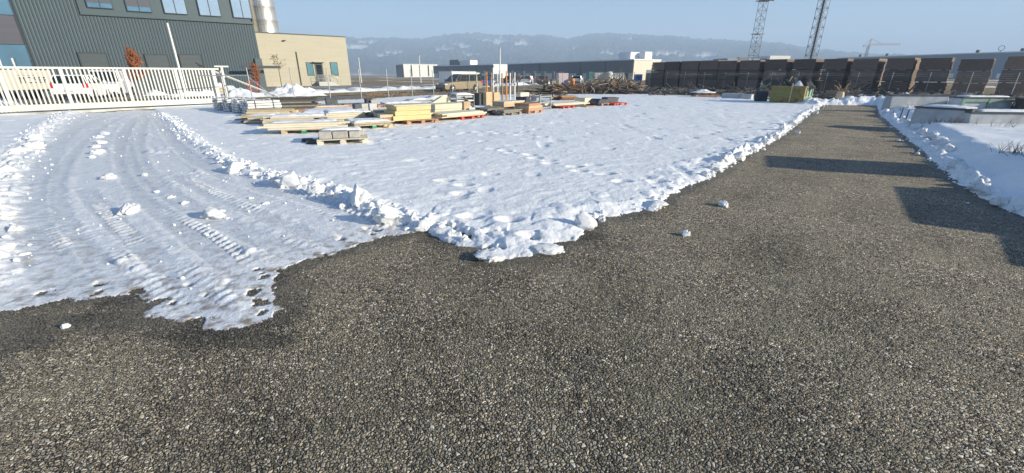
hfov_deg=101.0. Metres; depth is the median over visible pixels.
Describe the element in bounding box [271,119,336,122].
snow blanket
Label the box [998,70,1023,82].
board bundle
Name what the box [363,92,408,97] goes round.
dry brush
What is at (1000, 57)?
logistics hall
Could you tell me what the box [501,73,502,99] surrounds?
upright prop
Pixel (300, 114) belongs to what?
snow blanket
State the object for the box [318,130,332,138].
stone block
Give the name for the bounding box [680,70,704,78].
board bundle
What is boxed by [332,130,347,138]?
stone block
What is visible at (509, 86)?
upright prop
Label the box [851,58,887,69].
board bundle
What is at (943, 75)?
board bundle
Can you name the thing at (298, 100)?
board
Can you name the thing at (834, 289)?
asphalt road
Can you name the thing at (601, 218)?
snow lump
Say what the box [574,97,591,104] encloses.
timber box
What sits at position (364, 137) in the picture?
pallet
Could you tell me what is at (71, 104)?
sliding gate
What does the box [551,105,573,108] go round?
pallet
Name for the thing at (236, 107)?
beam bundle
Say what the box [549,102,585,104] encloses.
board
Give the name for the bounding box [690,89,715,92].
snow blanket
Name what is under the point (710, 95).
curved slab
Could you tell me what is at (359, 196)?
snow lump
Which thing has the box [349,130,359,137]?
stone block
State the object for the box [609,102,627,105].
pallet
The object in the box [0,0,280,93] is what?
industrial hall
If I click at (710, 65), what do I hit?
board bundle
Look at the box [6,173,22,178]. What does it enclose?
snow lump
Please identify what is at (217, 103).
beam bundle
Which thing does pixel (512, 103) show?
board
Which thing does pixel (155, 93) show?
snow pile
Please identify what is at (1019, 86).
board bundle
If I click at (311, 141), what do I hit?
board
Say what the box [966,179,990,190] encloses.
snow lump
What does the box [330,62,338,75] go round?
window
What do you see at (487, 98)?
board pack
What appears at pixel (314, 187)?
snow lump
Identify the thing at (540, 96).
stillage rack
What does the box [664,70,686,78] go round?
board bundle
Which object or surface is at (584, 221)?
snow lump
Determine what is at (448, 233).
snow lump
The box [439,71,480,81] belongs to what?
box truck
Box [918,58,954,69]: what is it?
board bundle
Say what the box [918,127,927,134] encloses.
snow lump
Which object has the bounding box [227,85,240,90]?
snow pile
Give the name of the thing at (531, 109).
board
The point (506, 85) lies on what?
upright prop
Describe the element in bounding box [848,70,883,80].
board bundle
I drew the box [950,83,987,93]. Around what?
board bundle
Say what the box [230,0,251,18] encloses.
window
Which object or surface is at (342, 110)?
snow blanket
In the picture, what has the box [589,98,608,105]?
dark trough
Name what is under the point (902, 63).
board bundle
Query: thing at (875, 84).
board bundle
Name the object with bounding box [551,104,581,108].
board
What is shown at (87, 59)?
sectional door
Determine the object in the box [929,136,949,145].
snow lump
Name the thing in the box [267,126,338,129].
board
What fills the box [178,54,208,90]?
sectional door
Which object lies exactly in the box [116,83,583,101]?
verge
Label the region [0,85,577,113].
street
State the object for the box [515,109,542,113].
pallet
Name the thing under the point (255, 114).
snow blanket
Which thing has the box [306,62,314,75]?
window
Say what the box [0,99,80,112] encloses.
snow bank
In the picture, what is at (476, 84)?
upright prop
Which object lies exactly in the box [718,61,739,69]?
board bundle
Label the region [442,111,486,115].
board
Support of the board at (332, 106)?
on the board
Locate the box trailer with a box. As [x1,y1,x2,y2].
[0,70,50,98]
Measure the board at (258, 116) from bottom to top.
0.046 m
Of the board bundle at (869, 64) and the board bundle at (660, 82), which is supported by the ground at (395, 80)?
the board bundle at (660, 82)
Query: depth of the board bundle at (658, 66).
57.41 m
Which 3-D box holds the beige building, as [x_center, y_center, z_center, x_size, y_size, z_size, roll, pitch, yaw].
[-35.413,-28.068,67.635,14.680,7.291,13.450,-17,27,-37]
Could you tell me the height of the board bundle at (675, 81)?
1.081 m
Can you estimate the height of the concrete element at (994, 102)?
0.536 m
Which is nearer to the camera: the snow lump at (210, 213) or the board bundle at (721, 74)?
the snow lump at (210, 213)
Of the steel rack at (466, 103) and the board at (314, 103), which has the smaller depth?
the steel rack at (466, 103)
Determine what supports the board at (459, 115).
on the pallet at (464, 117)
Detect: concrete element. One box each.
[881,94,949,109]
[908,106,984,126]
[947,96,1014,108]
[964,111,1023,123]
[1011,97,1023,108]
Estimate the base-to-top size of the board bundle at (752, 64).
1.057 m
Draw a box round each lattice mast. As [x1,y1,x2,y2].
[748,0,774,59]
[804,0,830,58]
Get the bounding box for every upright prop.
[476,72,477,92]
[486,72,487,91]
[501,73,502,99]
[505,71,506,99]
[509,73,510,99]
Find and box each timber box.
[515,92,528,96]
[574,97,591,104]
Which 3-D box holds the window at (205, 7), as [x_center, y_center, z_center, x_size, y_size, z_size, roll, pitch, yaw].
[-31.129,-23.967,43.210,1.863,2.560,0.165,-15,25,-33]
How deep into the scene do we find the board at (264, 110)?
17.69 m
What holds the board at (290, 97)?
on the board
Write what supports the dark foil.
on the scrap load
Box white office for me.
[395,64,437,76]
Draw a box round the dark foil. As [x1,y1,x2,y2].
[793,77,816,88]
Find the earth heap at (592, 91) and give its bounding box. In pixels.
[586,81,643,92]
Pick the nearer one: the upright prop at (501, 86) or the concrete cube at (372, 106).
the concrete cube at (372, 106)
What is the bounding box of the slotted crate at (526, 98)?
[516,96,536,101]
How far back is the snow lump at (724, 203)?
5.73 m
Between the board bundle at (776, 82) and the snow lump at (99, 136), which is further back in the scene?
the board bundle at (776, 82)
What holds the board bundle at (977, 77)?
on the board bundle at (962, 87)
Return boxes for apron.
[0,84,429,103]
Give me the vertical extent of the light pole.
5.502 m
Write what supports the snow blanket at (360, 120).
on the board
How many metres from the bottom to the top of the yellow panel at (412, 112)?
0.155 m
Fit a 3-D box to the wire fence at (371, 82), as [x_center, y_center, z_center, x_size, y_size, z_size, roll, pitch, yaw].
[-4.593,-13.992,38.431,0.096,2.140,42.448,13,24,30]
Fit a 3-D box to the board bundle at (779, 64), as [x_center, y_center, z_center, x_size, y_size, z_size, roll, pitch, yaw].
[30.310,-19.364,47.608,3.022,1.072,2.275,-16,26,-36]
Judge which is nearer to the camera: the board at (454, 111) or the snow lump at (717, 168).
the snow lump at (717, 168)
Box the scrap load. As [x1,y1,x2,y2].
[780,76,810,85]
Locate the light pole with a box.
[499,47,500,85]
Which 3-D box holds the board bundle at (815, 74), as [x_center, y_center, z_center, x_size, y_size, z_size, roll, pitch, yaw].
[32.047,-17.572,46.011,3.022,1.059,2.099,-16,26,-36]
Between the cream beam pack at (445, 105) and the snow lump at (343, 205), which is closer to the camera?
the snow lump at (343, 205)
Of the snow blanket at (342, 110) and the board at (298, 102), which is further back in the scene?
the board at (298, 102)
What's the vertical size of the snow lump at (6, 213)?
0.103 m
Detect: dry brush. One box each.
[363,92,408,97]
[403,89,532,94]
[918,86,1023,97]
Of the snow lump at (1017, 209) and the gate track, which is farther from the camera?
the gate track
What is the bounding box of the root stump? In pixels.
[833,83,850,98]
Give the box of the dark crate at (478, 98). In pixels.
[472,93,482,104]
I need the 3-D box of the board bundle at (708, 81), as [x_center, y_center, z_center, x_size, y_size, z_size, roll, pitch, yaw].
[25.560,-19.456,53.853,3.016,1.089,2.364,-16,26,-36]
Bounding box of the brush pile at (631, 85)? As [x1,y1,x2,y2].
[552,70,653,93]
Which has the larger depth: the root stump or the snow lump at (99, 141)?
the root stump
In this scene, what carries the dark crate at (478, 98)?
on the snow field
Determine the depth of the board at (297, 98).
21.12 m
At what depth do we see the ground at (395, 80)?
95.28 m
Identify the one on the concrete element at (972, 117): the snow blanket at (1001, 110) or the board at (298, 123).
the snow blanket at (1001, 110)
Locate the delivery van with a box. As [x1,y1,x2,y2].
[88,70,135,96]
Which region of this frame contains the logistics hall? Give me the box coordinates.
[833,45,1023,78]
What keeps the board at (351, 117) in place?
on the pallet
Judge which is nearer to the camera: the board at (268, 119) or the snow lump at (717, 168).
the snow lump at (717, 168)
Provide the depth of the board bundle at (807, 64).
44.76 m
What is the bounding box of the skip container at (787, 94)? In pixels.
[769,83,813,102]
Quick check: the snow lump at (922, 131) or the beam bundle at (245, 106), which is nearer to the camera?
the snow lump at (922, 131)
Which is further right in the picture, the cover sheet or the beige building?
the cover sheet
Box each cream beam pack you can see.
[428,102,461,109]
[430,108,461,114]
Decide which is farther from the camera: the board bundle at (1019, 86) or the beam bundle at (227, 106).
the board bundle at (1019, 86)
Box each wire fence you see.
[199,67,562,99]
[605,72,1023,95]
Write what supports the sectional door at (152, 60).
in the industrial hall
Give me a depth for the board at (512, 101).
19.68 m
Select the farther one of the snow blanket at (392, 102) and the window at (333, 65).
the window at (333, 65)
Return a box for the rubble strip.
[549,85,1013,98]
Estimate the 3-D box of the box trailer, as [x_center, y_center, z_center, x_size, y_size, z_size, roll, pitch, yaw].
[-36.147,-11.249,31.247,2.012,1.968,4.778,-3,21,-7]
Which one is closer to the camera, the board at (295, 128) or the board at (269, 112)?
the board at (295, 128)
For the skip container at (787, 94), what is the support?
on the snow field
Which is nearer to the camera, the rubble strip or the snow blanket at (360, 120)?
the snow blanket at (360, 120)
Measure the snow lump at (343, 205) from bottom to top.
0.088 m
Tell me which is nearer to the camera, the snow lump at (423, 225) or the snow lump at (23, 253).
the snow lump at (23, 253)
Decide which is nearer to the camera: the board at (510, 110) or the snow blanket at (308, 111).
the snow blanket at (308, 111)
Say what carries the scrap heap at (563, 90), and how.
on the snow field
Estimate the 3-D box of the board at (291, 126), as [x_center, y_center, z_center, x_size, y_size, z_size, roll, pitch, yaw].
[-6.245,-3.237,12.367,2.125,0.056,0.222,-6,22,-16]
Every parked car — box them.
[480,76,494,86]
[503,76,519,82]
[520,76,535,83]
[535,76,548,83]
[572,76,583,82]
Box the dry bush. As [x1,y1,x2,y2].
[990,141,1023,156]
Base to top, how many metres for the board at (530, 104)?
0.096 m
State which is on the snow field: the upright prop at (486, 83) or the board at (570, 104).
the upright prop at (486, 83)
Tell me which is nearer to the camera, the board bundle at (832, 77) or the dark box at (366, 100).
the dark box at (366, 100)
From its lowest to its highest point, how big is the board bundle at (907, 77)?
1.023 m
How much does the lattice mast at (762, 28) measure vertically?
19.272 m
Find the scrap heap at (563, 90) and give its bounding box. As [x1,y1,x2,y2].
[522,80,578,95]
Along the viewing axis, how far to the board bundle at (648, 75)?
59.02 m
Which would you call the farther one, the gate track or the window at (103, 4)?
the window at (103, 4)
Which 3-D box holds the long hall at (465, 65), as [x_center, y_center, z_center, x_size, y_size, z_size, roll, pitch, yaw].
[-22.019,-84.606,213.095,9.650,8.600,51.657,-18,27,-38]
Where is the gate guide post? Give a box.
[214,66,228,97]
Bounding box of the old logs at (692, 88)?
[648,79,755,94]
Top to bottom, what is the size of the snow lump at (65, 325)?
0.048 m
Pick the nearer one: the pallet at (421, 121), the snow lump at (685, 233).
the snow lump at (685, 233)
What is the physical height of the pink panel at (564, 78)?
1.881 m
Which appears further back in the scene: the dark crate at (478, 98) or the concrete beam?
the concrete beam
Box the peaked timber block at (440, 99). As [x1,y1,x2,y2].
[429,96,450,102]
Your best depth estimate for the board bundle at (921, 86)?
37.83 m
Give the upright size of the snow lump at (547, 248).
0.096 m
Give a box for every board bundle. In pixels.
[645,73,651,86]
[650,71,664,78]
[650,79,663,86]
[651,62,667,70]
[663,79,679,86]
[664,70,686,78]
[665,61,683,69]
[679,79,697,87]
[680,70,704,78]
[681,61,699,69]
[697,79,718,87]
[698,70,717,78]
[699,60,725,69]
[715,80,738,88]
[717,70,744,79]
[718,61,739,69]
[737,80,761,88]
[738,70,769,79]
[739,60,766,69]
[762,70,791,79]
[762,80,787,89]
[764,59,794,69]
[790,70,821,79]
[790,80,820,90]
[793,59,824,69]
[817,81,846,90]
[820,70,850,80]
[822,58,853,69]
[846,81,880,91]
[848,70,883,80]
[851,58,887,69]
[879,81,914,92]
[881,70,917,81]
[885,58,920,69]
[913,82,947,93]
[915,70,949,81]
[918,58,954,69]
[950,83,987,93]
[954,71,991,82]
[957,59,995,70]
[994,83,1023,96]
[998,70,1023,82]
[1004,56,1023,69]
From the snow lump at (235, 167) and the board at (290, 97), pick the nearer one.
the snow lump at (235, 167)
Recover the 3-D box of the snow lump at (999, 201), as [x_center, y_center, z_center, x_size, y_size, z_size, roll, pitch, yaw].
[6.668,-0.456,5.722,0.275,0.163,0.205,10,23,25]
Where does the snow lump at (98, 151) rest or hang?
on the snow field
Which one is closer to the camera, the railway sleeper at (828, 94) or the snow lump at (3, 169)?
the snow lump at (3, 169)
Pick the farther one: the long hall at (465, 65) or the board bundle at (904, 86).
the long hall at (465, 65)
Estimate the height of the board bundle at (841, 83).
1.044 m
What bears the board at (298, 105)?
on the board at (299, 107)
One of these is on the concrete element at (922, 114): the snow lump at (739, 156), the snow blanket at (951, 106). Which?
the snow blanket at (951, 106)
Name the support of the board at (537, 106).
on the board at (531, 109)
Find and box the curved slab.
[691,91,719,96]
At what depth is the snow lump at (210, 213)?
5.17 m
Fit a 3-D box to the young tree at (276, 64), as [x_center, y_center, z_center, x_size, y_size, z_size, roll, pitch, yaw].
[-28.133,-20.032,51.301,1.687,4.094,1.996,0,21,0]
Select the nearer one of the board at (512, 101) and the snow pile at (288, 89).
the board at (512, 101)
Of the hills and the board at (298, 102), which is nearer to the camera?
the board at (298, 102)
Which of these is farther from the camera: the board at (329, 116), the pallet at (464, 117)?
the pallet at (464, 117)
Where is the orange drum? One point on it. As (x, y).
(572, 81)
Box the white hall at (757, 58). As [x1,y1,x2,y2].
[711,56,790,76]
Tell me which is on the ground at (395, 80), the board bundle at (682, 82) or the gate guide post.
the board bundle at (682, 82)
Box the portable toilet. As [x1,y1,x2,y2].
[634,74,642,83]
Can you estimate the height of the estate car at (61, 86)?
1.713 m
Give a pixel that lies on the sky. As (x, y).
(921, 27)
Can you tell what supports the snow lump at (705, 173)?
on the asphalt road
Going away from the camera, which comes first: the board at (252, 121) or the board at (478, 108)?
the board at (252, 121)
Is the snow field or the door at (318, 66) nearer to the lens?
the snow field
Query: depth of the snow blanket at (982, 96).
16.70 m
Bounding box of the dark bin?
[754,91,768,100]
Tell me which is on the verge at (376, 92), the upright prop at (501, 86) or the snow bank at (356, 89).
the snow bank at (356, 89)
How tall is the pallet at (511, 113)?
0.144 m
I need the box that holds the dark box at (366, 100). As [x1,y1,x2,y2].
[364,98,371,102]
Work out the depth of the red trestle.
37.74 m
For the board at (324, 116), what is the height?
0.056 m
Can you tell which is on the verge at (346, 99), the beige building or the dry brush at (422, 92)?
the dry brush at (422, 92)
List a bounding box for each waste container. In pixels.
[586,72,593,81]
[593,72,604,82]
[613,73,623,81]
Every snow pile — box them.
[142,90,169,95]
[164,89,214,96]
[209,88,263,97]
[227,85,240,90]
[264,83,316,96]
[305,87,327,96]
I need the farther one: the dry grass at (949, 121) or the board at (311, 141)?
the dry grass at (949, 121)
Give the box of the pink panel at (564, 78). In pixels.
[556,73,568,84]
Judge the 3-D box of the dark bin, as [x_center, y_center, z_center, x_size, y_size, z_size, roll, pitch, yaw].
[16.198,-9.107,27.479,0.776,0.670,0.765,9,23,23]
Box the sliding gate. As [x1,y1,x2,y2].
[0,66,278,111]
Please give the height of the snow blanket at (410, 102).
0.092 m
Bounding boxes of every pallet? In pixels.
[281,129,320,133]
[317,133,368,144]
[346,123,392,128]
[399,118,438,124]
[449,115,483,119]
[489,111,521,115]
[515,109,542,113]
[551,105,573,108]
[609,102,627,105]
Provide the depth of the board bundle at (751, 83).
49.23 m
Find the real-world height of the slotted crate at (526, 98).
0.500 m
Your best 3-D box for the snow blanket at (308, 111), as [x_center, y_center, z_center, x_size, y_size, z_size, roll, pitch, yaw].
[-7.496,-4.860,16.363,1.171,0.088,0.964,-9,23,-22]
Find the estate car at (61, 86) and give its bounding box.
[49,75,110,99]
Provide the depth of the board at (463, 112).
16.09 m
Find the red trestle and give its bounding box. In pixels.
[246,81,260,92]
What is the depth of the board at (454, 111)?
16.53 m
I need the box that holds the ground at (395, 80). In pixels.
[28,75,1021,104]
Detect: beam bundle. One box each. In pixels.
[212,97,250,109]
[222,98,254,110]
[231,98,269,111]
[239,99,281,112]
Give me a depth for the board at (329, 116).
15.22 m
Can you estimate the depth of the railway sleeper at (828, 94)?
30.69 m
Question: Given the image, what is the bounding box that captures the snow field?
[0,94,1023,330]
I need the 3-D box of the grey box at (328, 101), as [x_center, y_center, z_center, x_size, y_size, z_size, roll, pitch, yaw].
[-10.243,-7.651,23.967,0.624,0.400,0.524,-12,24,-28]
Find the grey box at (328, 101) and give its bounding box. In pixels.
[324,98,337,104]
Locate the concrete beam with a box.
[721,93,753,98]
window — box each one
[85,0,113,8]
[124,0,151,12]
[161,0,187,14]
[196,0,221,16]
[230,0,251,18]
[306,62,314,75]
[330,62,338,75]
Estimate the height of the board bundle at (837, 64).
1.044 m
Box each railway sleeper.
[819,96,835,98]
[821,93,846,95]
[824,90,847,92]
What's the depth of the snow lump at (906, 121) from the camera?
14.52 m
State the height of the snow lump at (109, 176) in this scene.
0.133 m
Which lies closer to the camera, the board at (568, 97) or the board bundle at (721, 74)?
the board at (568, 97)
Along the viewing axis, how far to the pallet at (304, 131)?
12.36 m
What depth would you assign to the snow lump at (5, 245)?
4.16 m
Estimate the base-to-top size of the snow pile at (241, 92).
0.754 m
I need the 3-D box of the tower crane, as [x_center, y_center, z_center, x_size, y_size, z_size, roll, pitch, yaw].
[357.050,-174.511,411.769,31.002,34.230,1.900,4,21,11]
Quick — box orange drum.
[570,78,574,84]
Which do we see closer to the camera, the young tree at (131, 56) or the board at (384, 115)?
the board at (384, 115)
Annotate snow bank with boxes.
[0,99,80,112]
[260,82,555,93]
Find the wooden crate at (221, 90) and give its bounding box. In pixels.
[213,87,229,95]
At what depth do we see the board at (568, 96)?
28.49 m
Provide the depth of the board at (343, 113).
15.21 m
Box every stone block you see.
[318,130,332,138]
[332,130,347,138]
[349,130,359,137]
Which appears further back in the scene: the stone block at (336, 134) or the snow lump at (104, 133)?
the snow lump at (104, 133)
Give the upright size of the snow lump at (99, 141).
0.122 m
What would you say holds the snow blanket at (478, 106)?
on the board
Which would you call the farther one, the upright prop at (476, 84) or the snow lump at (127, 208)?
the upright prop at (476, 84)
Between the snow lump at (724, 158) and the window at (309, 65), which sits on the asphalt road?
the snow lump at (724, 158)
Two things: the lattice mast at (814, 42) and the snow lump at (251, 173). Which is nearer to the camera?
the snow lump at (251, 173)
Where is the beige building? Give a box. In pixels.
[255,32,350,86]
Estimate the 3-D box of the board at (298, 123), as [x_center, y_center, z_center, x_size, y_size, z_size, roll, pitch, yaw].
[-6.111,-3.306,12.380,2.057,0.056,0.222,-6,22,-16]
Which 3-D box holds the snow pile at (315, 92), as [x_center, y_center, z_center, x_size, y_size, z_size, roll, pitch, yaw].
[-16.753,-11.995,35.016,3.116,0.758,2.431,-6,22,-16]
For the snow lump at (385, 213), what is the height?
0.260 m
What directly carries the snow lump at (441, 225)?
on the snow field
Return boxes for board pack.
[479,92,492,105]
[492,92,499,105]
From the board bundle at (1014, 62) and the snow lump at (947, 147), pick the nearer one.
the snow lump at (947, 147)
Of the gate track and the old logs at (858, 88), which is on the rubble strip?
the old logs at (858, 88)
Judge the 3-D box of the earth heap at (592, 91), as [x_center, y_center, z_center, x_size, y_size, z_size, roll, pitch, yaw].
[9.762,-14.515,41.050,9.896,1.140,4.485,-4,21,-11]
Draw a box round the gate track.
[0,104,213,115]
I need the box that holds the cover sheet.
[385,103,430,105]
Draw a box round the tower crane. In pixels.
[863,38,900,55]
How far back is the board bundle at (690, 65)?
53.97 m
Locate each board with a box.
[240,115,262,117]
[243,121,261,122]
[246,111,289,113]
[247,109,293,111]
[257,124,337,128]
[263,118,313,120]
[263,121,340,125]
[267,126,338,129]
[270,115,326,118]
[271,97,309,99]
[279,97,317,99]
[280,99,317,101]
[281,101,311,102]
[281,102,317,104]
[281,106,313,108]
[282,104,318,106]
[306,139,316,143]
[314,105,348,106]
[324,112,364,115]
[326,116,366,118]
[327,114,364,117]
[352,120,393,124]
[352,122,390,125]
[377,114,393,117]
[431,110,463,113]
[433,110,475,113]
[437,110,482,114]
[437,113,485,117]
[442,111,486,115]
[475,106,497,109]
[480,107,503,110]
[500,100,524,102]
[500,102,521,104]
[500,104,514,106]
[501,109,521,111]
[524,103,540,105]
[524,105,542,107]
[524,107,541,110]
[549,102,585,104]
[551,102,589,105]
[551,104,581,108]
[559,95,575,96]
[560,97,577,98]
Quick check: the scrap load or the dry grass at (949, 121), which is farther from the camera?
the scrap load
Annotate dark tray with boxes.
[602,97,618,101]
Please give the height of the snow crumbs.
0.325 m
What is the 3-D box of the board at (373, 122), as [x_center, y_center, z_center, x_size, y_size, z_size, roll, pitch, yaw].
[-4.462,-3.674,13.591,1.292,0.036,0.291,-14,25,-32]
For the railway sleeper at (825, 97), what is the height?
0.200 m
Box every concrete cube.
[352,104,360,108]
[358,103,368,109]
[366,103,376,110]
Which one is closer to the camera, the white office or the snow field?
the snow field
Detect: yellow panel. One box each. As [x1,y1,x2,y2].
[384,110,430,115]
[386,105,430,110]
[392,114,430,120]
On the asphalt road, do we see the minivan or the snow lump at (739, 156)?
the snow lump at (739, 156)
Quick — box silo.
[250,0,278,32]
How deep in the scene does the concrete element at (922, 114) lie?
13.16 m
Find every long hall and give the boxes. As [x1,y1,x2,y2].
[433,60,507,77]
[507,52,660,79]
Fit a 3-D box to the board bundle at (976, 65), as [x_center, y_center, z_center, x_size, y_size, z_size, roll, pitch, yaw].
[39.446,-14.549,35.890,1.262,0.954,1.987,-16,26,-36]
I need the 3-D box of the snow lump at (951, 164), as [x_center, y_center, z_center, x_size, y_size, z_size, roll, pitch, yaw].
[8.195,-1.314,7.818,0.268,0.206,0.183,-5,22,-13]
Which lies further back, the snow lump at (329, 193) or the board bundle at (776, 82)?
the board bundle at (776, 82)
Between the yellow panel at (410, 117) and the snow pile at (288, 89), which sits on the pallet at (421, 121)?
the yellow panel at (410, 117)
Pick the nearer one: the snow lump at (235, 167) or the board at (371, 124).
the snow lump at (235, 167)
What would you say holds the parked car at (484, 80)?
on the ground at (395, 80)
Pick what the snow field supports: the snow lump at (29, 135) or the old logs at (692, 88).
the snow lump at (29, 135)
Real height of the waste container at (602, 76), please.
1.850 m
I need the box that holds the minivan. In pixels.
[435,74,482,91]
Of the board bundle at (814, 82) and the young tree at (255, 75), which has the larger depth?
the board bundle at (814, 82)
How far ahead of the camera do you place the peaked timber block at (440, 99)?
19.06 m
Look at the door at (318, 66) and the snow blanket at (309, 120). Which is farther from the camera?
the door at (318, 66)
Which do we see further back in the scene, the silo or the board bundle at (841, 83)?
the silo
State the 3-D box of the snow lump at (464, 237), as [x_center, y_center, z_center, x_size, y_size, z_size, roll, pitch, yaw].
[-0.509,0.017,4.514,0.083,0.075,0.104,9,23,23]
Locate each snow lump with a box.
[0,166,16,172]
[0,210,19,217]
[0,240,17,249]
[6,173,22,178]
[7,151,20,153]
[7,224,24,231]
[17,252,30,255]
[20,140,46,149]
[22,133,42,139]
[60,323,70,328]
[89,149,105,153]
[90,144,100,147]
[92,135,104,137]
[95,140,107,143]
[99,131,109,134]
[99,173,117,178]
[116,202,140,214]
[199,207,225,218]
[226,161,244,173]
[248,171,257,175]
[268,176,278,182]
[273,170,299,187]
[306,181,325,194]
[325,190,333,195]
[339,202,348,209]
[350,183,368,207]
[373,204,399,223]
[413,219,433,231]
[436,223,444,227]
[444,230,453,236]
[460,234,469,240]
[474,249,501,259]
[530,243,564,254]
[572,211,596,230]
[598,215,605,221]
[644,200,668,210]
[682,230,689,236]
[700,171,710,176]
[710,164,724,172]
[717,154,730,162]
[718,200,728,207]
[733,151,745,160]
[760,138,769,144]
[770,132,780,139]
[777,123,786,129]
[788,120,797,125]
[903,118,909,123]
[909,123,922,129]
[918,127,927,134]
[923,131,938,138]
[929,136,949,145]
[940,143,956,150]
[946,160,959,168]
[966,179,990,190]
[976,186,992,195]
[989,196,1011,206]
[1010,204,1023,213]
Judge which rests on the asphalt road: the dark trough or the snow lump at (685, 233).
the snow lump at (685, 233)
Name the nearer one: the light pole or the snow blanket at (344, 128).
the snow blanket at (344, 128)
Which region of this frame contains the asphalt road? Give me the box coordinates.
[0,105,1023,472]
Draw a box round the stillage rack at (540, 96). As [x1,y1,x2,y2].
[529,94,551,108]
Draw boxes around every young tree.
[124,46,146,94]
[249,62,260,92]
[270,53,285,86]
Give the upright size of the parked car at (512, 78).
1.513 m
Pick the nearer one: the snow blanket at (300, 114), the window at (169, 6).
the snow blanket at (300, 114)
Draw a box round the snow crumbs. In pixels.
[0,102,1004,288]
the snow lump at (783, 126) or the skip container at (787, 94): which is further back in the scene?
the skip container at (787, 94)
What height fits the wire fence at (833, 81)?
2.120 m
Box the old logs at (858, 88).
[816,82,917,96]
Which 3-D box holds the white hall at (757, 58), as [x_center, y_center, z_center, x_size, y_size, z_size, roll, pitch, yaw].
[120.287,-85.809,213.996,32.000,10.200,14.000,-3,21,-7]
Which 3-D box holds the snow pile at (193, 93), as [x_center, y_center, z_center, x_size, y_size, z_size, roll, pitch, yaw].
[-26.091,-11.923,35.109,1.670,0.559,5.298,17,27,37]
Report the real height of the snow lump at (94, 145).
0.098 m
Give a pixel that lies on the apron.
(269, 90)
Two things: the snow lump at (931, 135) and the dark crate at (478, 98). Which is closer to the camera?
the snow lump at (931, 135)
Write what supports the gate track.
on the verge at (346, 99)
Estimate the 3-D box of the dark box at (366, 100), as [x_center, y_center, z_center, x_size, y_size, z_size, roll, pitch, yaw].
[-7.843,-7.317,23.070,0.344,0.420,0.424,-14,25,-31]
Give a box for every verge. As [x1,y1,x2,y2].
[88,88,547,112]
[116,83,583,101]
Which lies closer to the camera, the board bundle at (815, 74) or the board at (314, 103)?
the board at (314, 103)
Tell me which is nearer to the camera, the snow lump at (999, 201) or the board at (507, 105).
the snow lump at (999, 201)
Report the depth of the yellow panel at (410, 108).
14.78 m
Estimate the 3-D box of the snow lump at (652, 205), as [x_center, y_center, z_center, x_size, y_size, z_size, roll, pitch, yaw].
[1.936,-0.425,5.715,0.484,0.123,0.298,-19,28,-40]
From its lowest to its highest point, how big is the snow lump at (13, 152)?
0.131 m
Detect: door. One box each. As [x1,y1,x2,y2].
[77,52,111,74]
[144,54,176,90]
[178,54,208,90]
[314,63,324,81]
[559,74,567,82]
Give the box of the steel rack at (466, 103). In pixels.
[447,94,474,109]
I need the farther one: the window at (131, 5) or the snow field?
the window at (131, 5)
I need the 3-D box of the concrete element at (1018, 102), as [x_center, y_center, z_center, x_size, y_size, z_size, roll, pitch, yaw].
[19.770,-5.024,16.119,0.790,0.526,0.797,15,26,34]
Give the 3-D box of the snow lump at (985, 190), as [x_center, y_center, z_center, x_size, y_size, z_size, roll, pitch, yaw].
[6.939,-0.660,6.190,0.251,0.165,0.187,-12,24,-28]
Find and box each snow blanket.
[246,113,278,115]
[268,112,324,117]
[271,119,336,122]
[302,110,323,112]
[321,127,361,129]
[323,108,370,112]
[345,117,389,122]
[380,101,403,103]
[400,101,419,102]
[410,97,436,99]
[467,105,488,108]
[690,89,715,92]
[794,81,802,85]
[923,104,976,108]
[957,95,1008,96]
[977,109,1023,111]
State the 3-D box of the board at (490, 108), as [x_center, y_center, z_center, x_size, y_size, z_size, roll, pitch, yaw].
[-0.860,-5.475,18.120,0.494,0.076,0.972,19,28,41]
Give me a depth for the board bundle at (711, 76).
52.51 m
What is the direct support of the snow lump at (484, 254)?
on the snow field
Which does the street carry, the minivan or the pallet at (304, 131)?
the minivan
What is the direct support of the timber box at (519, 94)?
on the snow field
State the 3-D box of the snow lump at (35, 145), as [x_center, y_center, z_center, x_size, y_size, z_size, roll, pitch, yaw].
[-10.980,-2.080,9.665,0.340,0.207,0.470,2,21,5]
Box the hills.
[345,32,916,74]
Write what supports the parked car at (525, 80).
on the ground at (395, 80)
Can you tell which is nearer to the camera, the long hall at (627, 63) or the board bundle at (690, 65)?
the board bundle at (690, 65)
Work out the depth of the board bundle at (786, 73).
47.02 m
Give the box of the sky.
[274,0,1023,54]
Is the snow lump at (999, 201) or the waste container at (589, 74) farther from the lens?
the waste container at (589, 74)
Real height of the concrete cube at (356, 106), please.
0.320 m
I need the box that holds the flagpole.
[166,21,187,97]
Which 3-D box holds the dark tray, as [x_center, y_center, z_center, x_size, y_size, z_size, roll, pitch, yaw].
[5.712,-7.990,24.665,0.986,0.299,0.500,-12,24,-28]
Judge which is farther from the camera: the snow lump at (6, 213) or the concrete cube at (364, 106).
the concrete cube at (364, 106)
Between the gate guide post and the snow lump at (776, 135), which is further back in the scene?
the gate guide post
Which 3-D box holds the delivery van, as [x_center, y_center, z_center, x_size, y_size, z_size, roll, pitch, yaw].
[-32.982,-12.546,34.684,2.390,2.033,5.325,-11,23,-26]
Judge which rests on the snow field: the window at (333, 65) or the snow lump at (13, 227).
the snow lump at (13, 227)
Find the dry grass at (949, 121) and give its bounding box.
[893,105,1017,127]

